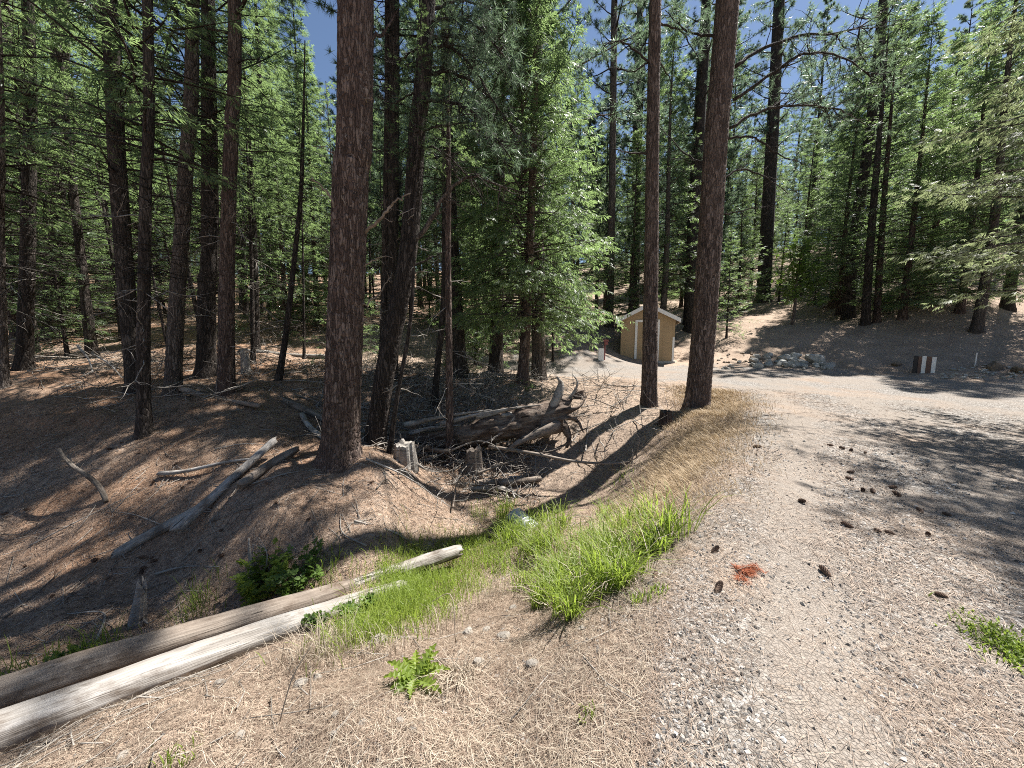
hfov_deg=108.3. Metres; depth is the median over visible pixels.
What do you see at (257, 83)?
cedar tree
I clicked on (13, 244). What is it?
young tree
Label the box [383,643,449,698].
thistle plant
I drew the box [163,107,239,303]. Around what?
young tree
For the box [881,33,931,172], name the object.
pine tree
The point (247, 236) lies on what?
young tree
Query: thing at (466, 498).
fallen branch
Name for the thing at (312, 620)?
leafy weed
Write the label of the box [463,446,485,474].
tree stump
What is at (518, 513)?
culvert pipe
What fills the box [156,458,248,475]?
fallen branch
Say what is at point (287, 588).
leafy bush
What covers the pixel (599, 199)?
cedar tree
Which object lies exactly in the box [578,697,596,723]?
grass tuft
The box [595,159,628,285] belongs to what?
cedar tree
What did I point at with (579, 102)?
cedar tree
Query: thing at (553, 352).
cedar tree
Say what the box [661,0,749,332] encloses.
pine tree
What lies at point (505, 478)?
fallen branch
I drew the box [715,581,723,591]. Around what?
pine cone
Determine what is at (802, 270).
oak sapling
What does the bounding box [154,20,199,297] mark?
pine tree
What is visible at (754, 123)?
pine tree
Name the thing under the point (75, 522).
fallen branch
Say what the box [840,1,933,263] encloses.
pine tree
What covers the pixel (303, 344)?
young tree
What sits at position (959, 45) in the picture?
cedar tree
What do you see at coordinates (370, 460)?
fallen branch
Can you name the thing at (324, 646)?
dry stalk
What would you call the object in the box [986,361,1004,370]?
boulder
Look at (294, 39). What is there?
cedar tree
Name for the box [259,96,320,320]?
young tree
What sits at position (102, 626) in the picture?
fallen branch
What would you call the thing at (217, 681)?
rock
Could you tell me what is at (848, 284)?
pine tree
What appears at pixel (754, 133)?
pine tree
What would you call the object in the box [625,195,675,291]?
cedar tree
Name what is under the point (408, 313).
cedar tree
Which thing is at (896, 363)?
rock
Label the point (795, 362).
boulder
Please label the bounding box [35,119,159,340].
cedar tree
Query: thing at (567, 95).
pine tree
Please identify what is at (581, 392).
tree stump
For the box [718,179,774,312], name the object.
cedar tree
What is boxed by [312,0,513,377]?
pine tree
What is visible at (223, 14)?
pine tree
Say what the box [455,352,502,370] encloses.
fallen branch
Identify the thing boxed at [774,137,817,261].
pine tree
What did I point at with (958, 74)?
pine tree
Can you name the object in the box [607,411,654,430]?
fallen branch
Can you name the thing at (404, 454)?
tree stump
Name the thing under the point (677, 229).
cedar tree
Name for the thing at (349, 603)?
leafy weed
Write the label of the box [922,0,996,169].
pine tree
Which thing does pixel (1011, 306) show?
cedar tree
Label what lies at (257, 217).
young tree
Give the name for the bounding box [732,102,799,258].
cedar tree
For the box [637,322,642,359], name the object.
door
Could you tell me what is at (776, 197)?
cedar tree
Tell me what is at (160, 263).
pine tree
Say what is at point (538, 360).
pine tree
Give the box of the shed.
[616,306,680,363]
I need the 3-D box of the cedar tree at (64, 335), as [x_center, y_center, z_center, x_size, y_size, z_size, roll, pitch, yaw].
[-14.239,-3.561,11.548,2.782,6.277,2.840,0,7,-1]
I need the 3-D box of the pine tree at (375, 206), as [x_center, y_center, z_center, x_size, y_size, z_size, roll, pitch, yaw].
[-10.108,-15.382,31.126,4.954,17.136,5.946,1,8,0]
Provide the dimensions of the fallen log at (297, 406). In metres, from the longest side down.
1.892 x 0.413 x 0.207 m
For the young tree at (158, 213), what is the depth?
16.64 m
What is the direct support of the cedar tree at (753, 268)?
on the ground at (864, 373)
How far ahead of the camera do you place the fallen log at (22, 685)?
2.91 m
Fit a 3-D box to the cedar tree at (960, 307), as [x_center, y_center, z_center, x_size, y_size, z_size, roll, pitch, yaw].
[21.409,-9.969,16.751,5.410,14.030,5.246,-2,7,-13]
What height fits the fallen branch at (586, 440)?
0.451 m
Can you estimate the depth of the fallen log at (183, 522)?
5.53 m
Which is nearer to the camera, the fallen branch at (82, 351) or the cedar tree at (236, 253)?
the fallen branch at (82, 351)
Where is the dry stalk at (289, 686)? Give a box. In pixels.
[279,643,312,722]
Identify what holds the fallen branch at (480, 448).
on the ground at (864, 373)
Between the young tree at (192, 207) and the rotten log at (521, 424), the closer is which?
the rotten log at (521, 424)
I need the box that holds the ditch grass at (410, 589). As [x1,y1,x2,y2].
[257,507,533,676]
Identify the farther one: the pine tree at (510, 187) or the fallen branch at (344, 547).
the pine tree at (510, 187)
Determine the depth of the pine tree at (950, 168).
28.91 m
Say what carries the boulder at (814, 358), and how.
on the ground at (864, 373)
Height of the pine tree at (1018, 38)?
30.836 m
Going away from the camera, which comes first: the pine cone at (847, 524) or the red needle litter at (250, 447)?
the pine cone at (847, 524)
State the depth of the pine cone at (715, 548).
2.70 m
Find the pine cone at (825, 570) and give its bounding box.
[818,565,831,576]
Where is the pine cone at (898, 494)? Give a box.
[892,490,901,496]
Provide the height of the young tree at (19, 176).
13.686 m
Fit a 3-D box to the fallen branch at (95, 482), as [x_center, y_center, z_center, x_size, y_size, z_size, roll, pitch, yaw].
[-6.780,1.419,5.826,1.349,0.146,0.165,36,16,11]
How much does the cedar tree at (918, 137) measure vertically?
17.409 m
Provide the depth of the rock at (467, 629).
2.72 m
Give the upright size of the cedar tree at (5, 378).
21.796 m
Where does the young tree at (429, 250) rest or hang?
on the ground at (864, 373)
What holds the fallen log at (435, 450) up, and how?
on the deadfall litter at (427, 456)
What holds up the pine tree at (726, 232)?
on the ground at (864, 373)
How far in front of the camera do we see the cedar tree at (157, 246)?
29.21 m
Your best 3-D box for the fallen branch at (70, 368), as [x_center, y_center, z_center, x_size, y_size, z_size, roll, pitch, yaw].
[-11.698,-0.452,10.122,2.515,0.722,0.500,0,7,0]
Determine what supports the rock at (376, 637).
on the ground at (864, 373)
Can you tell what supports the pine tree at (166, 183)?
on the ground at (864, 373)
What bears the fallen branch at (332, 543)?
on the ground at (864, 373)
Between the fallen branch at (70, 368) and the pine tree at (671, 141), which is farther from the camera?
the pine tree at (671, 141)
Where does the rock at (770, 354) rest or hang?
on the ground at (864, 373)
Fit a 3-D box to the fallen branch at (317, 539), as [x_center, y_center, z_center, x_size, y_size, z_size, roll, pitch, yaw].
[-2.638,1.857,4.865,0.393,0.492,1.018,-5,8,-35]
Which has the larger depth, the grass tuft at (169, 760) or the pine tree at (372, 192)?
the pine tree at (372, 192)
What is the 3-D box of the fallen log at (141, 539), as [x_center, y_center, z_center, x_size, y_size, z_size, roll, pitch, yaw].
[-4.971,2.022,5.225,1.150,0.276,0.300,-34,26,-34]
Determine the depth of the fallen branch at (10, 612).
4.47 m
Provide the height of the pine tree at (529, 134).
28.744 m
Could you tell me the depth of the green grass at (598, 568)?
3.10 m
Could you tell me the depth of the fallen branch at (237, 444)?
6.59 m
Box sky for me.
[4,0,1023,272]
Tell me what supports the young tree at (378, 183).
on the ground at (864, 373)
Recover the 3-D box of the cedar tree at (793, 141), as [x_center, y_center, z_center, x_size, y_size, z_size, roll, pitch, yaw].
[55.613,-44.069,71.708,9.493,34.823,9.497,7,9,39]
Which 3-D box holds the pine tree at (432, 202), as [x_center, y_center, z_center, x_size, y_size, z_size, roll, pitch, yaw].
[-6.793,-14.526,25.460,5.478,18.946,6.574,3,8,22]
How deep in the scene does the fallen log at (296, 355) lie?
12.85 m
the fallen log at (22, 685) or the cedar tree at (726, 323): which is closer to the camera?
the fallen log at (22, 685)
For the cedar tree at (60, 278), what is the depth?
13.11 m
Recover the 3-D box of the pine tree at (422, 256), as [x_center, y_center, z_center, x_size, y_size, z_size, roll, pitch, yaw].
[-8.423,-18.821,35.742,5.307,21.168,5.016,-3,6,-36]
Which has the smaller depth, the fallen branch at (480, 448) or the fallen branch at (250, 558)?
the fallen branch at (250, 558)
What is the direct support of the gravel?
on the ground at (864, 373)
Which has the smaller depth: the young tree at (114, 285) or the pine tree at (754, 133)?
the young tree at (114, 285)
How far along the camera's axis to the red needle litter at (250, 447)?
6.46 m
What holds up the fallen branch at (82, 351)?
on the ground at (864, 373)
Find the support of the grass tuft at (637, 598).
on the ground at (864, 373)
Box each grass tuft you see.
[0,638,63,675]
[4,609,141,665]
[147,731,202,767]
[158,560,229,627]
[292,530,362,604]
[468,500,493,528]
[496,496,519,515]
[534,498,574,516]
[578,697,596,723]
[612,466,633,486]
[620,583,660,608]
[650,581,668,595]
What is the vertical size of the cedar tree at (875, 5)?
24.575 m
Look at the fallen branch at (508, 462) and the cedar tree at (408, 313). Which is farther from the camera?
the cedar tree at (408, 313)
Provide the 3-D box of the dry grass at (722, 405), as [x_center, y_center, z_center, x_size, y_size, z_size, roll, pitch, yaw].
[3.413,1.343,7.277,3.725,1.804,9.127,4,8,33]
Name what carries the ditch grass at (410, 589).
on the ground at (864, 373)
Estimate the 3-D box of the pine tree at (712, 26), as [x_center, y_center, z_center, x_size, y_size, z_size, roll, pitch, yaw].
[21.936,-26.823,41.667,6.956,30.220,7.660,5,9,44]
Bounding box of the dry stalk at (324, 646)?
[321,621,327,667]
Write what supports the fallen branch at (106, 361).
on the ground at (864, 373)
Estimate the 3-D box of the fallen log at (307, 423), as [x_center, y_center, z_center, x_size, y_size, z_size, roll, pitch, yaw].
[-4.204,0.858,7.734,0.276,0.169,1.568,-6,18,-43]
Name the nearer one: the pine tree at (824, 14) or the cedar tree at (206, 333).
the cedar tree at (206, 333)
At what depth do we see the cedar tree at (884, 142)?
28.76 m
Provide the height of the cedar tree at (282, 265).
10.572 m
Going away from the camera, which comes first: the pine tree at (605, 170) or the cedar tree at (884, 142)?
the cedar tree at (884, 142)
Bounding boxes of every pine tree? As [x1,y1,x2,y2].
[3,0,179,259]
[75,14,176,300]
[95,77,191,306]
[153,0,309,396]
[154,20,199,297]
[155,70,194,290]
[169,2,252,197]
[169,85,222,294]
[239,15,290,274]
[241,124,279,295]
[242,26,315,299]
[278,52,330,240]
[303,0,410,473]
[304,80,335,266]
[307,151,330,267]
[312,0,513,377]
[313,55,383,279]
[314,127,335,232]
[334,0,410,346]
[362,0,554,448]
[366,108,404,259]
[367,0,453,315]
[367,40,427,270]
[367,101,383,273]
[368,0,436,380]
[369,18,442,306]
[373,65,383,278]
[402,5,439,299]
[403,70,469,308]
[412,3,470,240]
[413,0,585,374]
[421,97,439,294]
[439,124,471,268]
[455,0,648,380]
[455,27,505,304]
[460,6,554,318]
[463,3,565,310]
[543,29,577,224]
[544,137,575,263]
[547,36,582,265]
[562,70,597,242]
[570,0,661,328]
[574,113,635,315]
[585,0,687,308]
[590,0,700,407]
[591,132,608,256]
[602,0,693,312]
[616,69,683,282]
[617,117,645,283]
[642,57,674,194]
[643,0,949,411]
[643,35,734,324]
[659,86,680,229]
[659,116,672,264]
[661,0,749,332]
[661,129,692,272]
[672,99,753,287]
[674,5,741,185]
[677,0,769,191]
[724,16,759,252]
[733,97,766,206]
[737,0,840,302]
[739,145,777,233]
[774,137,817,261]
[781,0,847,273]
[789,95,835,243]
[790,101,841,243]
[804,42,868,225]
[824,0,953,319]
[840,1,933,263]
[862,28,924,187]
[881,12,932,262]
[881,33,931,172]
[907,96,975,250]
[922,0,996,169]
[929,34,974,189]
[946,40,1022,226]
[969,45,1023,250]
[995,0,1023,222]
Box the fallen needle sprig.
[730,562,768,586]
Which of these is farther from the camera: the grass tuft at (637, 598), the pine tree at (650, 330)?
the pine tree at (650, 330)
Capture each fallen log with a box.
[0,579,354,708]
[0,580,405,753]
[111,505,195,559]
[169,437,279,534]
[178,386,262,407]
[235,446,299,488]
[237,348,324,357]
[280,397,321,421]
[300,412,320,438]
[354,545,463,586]
[415,442,451,457]
[469,486,505,493]
[475,473,541,485]
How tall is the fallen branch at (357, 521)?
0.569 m
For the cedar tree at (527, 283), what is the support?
on the ground at (864, 373)
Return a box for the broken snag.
[127,576,148,629]
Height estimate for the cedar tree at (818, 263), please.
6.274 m
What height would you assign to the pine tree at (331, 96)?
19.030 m
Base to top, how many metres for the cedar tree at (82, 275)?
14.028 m
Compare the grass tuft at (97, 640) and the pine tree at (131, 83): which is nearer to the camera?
the grass tuft at (97, 640)
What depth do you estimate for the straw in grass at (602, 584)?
2.96 m
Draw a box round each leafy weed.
[42,641,91,661]
[301,610,330,626]
[330,592,377,618]
[645,535,672,552]
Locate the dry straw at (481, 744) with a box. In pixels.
[0,488,710,767]
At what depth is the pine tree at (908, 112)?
32.44 m
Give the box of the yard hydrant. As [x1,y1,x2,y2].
[597,340,608,360]
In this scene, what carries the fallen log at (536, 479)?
on the ground at (864, 373)
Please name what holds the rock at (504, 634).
on the ground at (864, 373)
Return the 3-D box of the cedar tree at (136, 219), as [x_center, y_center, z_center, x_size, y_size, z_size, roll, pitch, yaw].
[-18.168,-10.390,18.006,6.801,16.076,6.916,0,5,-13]
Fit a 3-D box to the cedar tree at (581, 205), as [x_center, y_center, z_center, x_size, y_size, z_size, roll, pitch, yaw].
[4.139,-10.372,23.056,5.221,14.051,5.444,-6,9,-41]
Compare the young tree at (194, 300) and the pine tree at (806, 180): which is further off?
the pine tree at (806, 180)
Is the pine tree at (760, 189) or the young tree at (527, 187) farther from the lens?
the pine tree at (760, 189)
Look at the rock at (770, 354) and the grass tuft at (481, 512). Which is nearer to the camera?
the grass tuft at (481, 512)
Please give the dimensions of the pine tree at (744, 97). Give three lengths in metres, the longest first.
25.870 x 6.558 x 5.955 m
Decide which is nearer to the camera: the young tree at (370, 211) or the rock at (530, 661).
the rock at (530, 661)
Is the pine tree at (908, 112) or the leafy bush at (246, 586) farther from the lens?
the pine tree at (908, 112)
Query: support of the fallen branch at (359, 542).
on the ground at (864, 373)
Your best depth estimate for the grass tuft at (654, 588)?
2.32 m
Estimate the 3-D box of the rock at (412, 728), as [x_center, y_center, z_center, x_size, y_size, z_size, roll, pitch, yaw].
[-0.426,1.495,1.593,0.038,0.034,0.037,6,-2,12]
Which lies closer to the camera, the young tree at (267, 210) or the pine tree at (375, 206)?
the young tree at (267, 210)
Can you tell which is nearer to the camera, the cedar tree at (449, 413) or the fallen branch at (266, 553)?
the fallen branch at (266, 553)
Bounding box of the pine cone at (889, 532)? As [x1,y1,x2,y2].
[884,530,895,534]
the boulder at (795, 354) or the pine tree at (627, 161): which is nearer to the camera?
the boulder at (795, 354)
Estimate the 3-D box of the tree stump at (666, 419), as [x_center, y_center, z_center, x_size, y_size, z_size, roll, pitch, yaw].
[3.443,0.826,8.346,0.395,0.470,0.480,-4,7,-28]
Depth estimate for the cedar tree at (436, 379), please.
9.76 m
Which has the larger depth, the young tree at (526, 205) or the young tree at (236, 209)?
the young tree at (526, 205)
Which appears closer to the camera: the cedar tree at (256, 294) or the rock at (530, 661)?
the rock at (530, 661)
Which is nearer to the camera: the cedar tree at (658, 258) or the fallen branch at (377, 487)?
the fallen branch at (377, 487)
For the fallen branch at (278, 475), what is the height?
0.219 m
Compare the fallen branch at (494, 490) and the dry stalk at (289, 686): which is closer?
the dry stalk at (289, 686)
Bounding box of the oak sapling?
[771,232,840,324]
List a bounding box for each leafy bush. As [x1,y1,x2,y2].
[229,537,291,606]
[262,535,324,595]
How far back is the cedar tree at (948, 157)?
34.71 m
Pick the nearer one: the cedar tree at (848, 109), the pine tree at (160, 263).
the pine tree at (160, 263)
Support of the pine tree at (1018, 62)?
on the ground at (864, 373)
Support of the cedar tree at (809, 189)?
on the ground at (864, 373)
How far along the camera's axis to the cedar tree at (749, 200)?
69.30 m
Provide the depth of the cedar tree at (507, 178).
16.34 m
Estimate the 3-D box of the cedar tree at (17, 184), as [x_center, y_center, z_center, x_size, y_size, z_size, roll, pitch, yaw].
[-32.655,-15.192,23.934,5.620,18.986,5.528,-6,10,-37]
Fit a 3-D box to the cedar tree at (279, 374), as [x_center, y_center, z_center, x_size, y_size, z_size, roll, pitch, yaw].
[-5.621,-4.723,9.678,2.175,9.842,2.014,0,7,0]
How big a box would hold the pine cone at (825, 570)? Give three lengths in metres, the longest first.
0.086 x 0.041 x 0.041 m
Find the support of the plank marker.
on the ground at (864, 373)
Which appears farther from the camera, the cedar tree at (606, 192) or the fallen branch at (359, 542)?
the cedar tree at (606, 192)
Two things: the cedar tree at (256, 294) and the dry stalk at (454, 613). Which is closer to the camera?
the dry stalk at (454, 613)
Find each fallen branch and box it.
[0,513,24,534]
[3,553,79,617]
[15,488,146,545]
[45,354,123,373]
[57,448,108,502]
[67,611,106,641]
[76,345,105,378]
[91,347,122,377]
[95,507,160,523]
[155,551,219,574]
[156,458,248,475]
[210,507,252,521]
[214,443,274,449]
[248,538,254,572]
[251,469,320,484]
[252,538,267,571]
[290,499,327,556]
[318,524,350,563]
[326,538,385,571]
[340,514,366,546]
[354,520,424,549]
[365,458,453,506]
[375,479,397,490]
[432,463,457,475]
[446,460,480,507]
[450,436,512,460]
[453,492,471,501]
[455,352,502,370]
[458,384,496,402]
[462,471,513,499]
[477,449,540,473]
[488,435,639,471]
[491,464,520,498]
[581,430,591,451]
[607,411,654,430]
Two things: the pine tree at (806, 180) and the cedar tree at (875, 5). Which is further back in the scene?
the pine tree at (806, 180)
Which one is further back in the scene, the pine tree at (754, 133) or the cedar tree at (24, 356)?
the pine tree at (754, 133)
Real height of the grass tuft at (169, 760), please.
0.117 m
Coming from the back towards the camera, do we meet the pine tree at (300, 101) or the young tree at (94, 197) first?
the pine tree at (300, 101)
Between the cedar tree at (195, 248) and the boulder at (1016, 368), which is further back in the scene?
the cedar tree at (195, 248)
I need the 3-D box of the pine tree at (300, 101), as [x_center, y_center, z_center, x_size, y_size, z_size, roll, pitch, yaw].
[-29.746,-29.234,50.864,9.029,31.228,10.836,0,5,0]
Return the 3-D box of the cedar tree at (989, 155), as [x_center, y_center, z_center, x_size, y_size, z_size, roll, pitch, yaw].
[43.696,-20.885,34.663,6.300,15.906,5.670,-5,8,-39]
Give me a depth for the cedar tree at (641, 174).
22.61 m
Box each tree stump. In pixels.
[238,349,250,372]
[393,438,424,472]
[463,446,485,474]
[573,389,585,399]
[653,410,671,427]
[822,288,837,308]
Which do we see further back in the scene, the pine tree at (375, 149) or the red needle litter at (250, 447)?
the pine tree at (375, 149)
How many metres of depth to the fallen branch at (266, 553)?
4.52 m
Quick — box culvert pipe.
[505,507,537,531]
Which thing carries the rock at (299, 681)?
on the ground at (864, 373)
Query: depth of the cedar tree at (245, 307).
18.69 m
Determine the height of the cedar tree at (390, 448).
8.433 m
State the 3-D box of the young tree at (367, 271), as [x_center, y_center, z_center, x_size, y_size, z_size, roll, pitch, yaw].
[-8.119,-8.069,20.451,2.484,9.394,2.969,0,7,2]
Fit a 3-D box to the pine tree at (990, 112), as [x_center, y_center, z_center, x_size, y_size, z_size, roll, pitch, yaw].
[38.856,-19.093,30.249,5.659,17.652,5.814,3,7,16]
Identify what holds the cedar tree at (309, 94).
on the ground at (864, 373)
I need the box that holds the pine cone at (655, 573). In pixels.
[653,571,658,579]
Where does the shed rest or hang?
on the ground at (864, 373)
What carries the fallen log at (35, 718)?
on the ground at (864, 373)
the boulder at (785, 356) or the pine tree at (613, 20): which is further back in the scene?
the pine tree at (613, 20)
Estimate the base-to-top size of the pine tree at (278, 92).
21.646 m
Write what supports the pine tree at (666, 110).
on the ground at (864, 373)
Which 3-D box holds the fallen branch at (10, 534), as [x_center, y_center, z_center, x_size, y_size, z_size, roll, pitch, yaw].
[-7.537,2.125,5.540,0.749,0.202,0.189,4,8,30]
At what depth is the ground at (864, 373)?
4.84 m
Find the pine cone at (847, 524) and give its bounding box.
[840,521,853,527]
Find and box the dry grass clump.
[408,643,502,706]
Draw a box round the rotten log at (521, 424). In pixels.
[387,374,587,452]
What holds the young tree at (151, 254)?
on the ground at (864, 373)
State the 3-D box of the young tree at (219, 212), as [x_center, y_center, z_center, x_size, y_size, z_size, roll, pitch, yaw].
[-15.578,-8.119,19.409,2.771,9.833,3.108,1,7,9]
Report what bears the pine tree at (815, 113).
on the ground at (864, 373)
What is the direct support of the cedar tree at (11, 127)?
on the ground at (864, 373)
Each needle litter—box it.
[0,351,538,658]
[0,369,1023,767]
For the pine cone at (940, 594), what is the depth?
2.30 m
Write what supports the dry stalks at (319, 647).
on the ground at (864, 373)
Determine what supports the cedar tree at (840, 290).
on the ground at (864, 373)
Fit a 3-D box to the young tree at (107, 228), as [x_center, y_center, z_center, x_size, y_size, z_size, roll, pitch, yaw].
[-13.818,-6.411,12.544,3.671,11.449,2.886,-4,8,-28]
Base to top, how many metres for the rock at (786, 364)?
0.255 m
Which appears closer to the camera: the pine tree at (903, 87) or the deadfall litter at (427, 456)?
the deadfall litter at (427, 456)
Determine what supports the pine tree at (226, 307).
on the ground at (864, 373)
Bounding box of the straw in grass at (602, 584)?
[489,495,693,617]
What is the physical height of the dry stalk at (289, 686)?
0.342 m
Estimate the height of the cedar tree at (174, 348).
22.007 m
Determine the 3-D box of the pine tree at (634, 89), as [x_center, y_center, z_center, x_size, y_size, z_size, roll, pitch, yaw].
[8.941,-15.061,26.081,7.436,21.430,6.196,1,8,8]
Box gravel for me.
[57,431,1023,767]
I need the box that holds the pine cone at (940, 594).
[934,591,948,597]
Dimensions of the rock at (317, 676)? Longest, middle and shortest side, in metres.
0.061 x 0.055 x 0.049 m
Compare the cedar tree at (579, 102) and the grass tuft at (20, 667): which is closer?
the grass tuft at (20, 667)
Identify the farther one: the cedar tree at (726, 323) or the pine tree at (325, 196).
the pine tree at (325, 196)
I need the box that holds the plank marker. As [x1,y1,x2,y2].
[912,356,936,372]
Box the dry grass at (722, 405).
[513,383,802,576]
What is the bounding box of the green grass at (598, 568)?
[474,475,735,621]
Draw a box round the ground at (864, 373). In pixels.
[0,227,1023,767]
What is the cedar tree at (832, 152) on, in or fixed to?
on the ground at (864, 373)
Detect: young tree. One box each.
[1,0,95,351]
[1,6,106,311]
[2,36,17,301]
[4,85,19,285]
[17,34,114,331]
[19,3,133,307]
[37,11,171,343]
[39,16,167,341]
[66,108,134,303]
[66,139,110,318]
[84,0,267,353]
[96,112,195,358]
[128,142,195,316]
[128,156,170,312]
[130,142,197,308]
[134,115,175,310]
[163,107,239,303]
[169,142,200,275]
[185,74,266,326]
[191,135,238,299]
[219,102,277,314]
[238,82,289,318]
[238,106,277,314]
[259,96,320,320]
[261,115,327,358]
[267,182,305,310]
[288,80,375,327]
[364,195,381,315]
[365,132,382,309]
[365,168,381,309]
[366,109,383,313]
[366,118,410,310]
[416,174,440,325]
[433,149,468,280]
[458,160,490,301]
[507,56,561,334]
[508,130,552,308]
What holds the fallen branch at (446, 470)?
on the ground at (864, 373)
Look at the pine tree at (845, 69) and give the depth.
39.09 m
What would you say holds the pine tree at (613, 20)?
on the ground at (864, 373)
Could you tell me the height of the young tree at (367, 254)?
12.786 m
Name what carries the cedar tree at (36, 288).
on the ground at (864, 373)
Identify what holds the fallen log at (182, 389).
on the ground at (864, 373)
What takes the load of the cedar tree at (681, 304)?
on the ground at (864, 373)
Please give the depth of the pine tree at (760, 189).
88.41 m
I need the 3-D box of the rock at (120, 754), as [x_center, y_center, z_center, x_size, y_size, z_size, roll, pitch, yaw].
[-1.739,1.663,1.650,0.034,0.036,0.054,-2,7,-20]
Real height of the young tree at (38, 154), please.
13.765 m
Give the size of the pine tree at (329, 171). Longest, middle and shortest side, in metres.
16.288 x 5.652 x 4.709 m
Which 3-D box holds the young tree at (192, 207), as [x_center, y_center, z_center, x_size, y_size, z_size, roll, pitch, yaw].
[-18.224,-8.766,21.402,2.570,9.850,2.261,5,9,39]
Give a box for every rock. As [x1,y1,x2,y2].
[116,749,129,762]
[213,679,224,686]
[234,730,244,740]
[293,677,308,689]
[313,673,322,680]
[331,710,338,718]
[371,634,387,643]
[396,717,403,726]
[409,727,416,734]
[462,626,472,635]
[472,657,484,666]
[497,631,510,639]
[525,658,538,668]
[748,358,758,362]
[751,354,760,358]
[752,363,763,367]
[762,352,772,356]
[774,359,786,362]
[783,362,789,366]
[891,362,901,365]
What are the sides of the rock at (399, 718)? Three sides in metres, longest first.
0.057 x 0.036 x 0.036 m
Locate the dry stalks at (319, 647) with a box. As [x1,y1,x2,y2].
[219,567,545,690]
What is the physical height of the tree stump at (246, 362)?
0.831 m
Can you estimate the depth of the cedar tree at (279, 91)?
35.01 m
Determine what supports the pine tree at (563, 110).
on the ground at (864, 373)
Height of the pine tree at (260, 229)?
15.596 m
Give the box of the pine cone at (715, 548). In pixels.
[711,545,719,552]
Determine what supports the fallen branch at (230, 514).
on the ground at (864, 373)
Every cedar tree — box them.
[0,0,138,389]
[0,0,256,393]
[0,0,295,440]
[0,0,307,396]
[1,0,91,266]
[1,0,130,370]
[1,0,134,326]
[1,0,155,339]
[2,0,168,357]
[4,32,67,248]
[4,92,105,338]
[6,166,120,355]
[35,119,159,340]
[40,0,218,321]
[63,0,314,379]
[85,127,173,292]
[166,0,325,349]
[171,185,236,288]
[175,0,307,308]
[193,63,285,318]
[216,0,327,308]
[218,48,281,361]
[235,78,327,342]
[243,1,298,292]
[249,46,331,326]
[250,0,331,380]
[263,0,335,303]
[279,79,324,257]
[298,116,330,296]
[300,216,379,364]
[366,242,376,287]
[374,0,446,454]
[376,187,436,325]
[388,0,493,409]
[399,0,484,466]
[406,64,490,326]
[425,0,637,397]
[435,199,481,307]
[441,187,518,371]
[459,131,549,348]
[530,235,580,361]
[544,95,621,324]
[544,138,581,304]
[557,196,570,285]
[558,72,600,288]
[575,83,631,312]
[575,131,605,261]
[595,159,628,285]
[597,127,675,326]
[615,154,643,273]
[623,0,702,311]
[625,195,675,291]
[658,153,690,307]
[660,149,688,289]
[682,140,754,308]
[717,228,757,338]
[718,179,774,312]
[723,38,763,277]
[724,154,788,294]
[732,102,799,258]
[732,153,756,248]
[748,135,794,245]
[752,203,805,303]
[772,118,837,294]
[774,109,792,247]
[775,60,815,246]
[781,76,905,315]
[785,128,855,282]
[788,217,837,304]
[807,0,931,290]
[812,36,902,289]
[814,0,945,325]
[816,0,944,322]
[827,39,890,235]
[840,1,1004,319]
[856,31,1010,294]
[873,88,978,292]
[880,1,1023,313]
[886,0,1023,312]
[892,71,936,251]
[903,91,985,244]
[906,0,1023,333]
[917,0,1019,233]
[925,0,1023,311]
[948,76,1007,244]
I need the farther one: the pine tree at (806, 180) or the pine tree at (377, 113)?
the pine tree at (806, 180)
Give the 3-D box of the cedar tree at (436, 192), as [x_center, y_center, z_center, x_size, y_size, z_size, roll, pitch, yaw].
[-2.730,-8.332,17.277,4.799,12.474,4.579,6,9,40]
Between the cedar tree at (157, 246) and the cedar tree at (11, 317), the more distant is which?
the cedar tree at (157, 246)
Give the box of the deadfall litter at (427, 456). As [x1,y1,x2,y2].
[1,301,682,508]
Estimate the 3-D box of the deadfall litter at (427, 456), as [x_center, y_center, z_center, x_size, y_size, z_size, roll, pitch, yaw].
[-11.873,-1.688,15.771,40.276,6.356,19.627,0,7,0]
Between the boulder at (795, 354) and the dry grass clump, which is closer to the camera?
the dry grass clump
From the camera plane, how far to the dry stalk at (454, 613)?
2.52 m
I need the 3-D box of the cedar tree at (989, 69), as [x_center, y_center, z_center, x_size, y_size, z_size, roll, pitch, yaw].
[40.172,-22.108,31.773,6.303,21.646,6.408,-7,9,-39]
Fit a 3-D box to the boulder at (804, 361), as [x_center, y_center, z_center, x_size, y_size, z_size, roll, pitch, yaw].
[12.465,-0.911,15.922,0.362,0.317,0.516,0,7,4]
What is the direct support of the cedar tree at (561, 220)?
on the ground at (864, 373)
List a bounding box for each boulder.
[777,354,790,359]
[787,360,799,366]
[790,352,801,357]
[797,359,808,364]
[804,354,825,362]
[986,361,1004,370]
[1010,366,1023,371]
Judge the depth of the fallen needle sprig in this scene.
2.43 m
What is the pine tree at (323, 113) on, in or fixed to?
on the ground at (864, 373)
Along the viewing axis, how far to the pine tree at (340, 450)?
5.53 m
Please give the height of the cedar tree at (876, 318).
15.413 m
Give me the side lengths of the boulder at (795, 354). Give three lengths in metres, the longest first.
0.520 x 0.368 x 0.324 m
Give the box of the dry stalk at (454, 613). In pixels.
[432,593,455,642]
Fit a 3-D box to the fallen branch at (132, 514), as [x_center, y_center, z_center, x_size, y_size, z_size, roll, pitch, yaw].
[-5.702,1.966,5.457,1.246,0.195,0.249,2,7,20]
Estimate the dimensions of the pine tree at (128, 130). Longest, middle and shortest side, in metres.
23.029 x 5.773 x 5.457 m
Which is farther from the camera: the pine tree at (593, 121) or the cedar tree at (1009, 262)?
the pine tree at (593, 121)

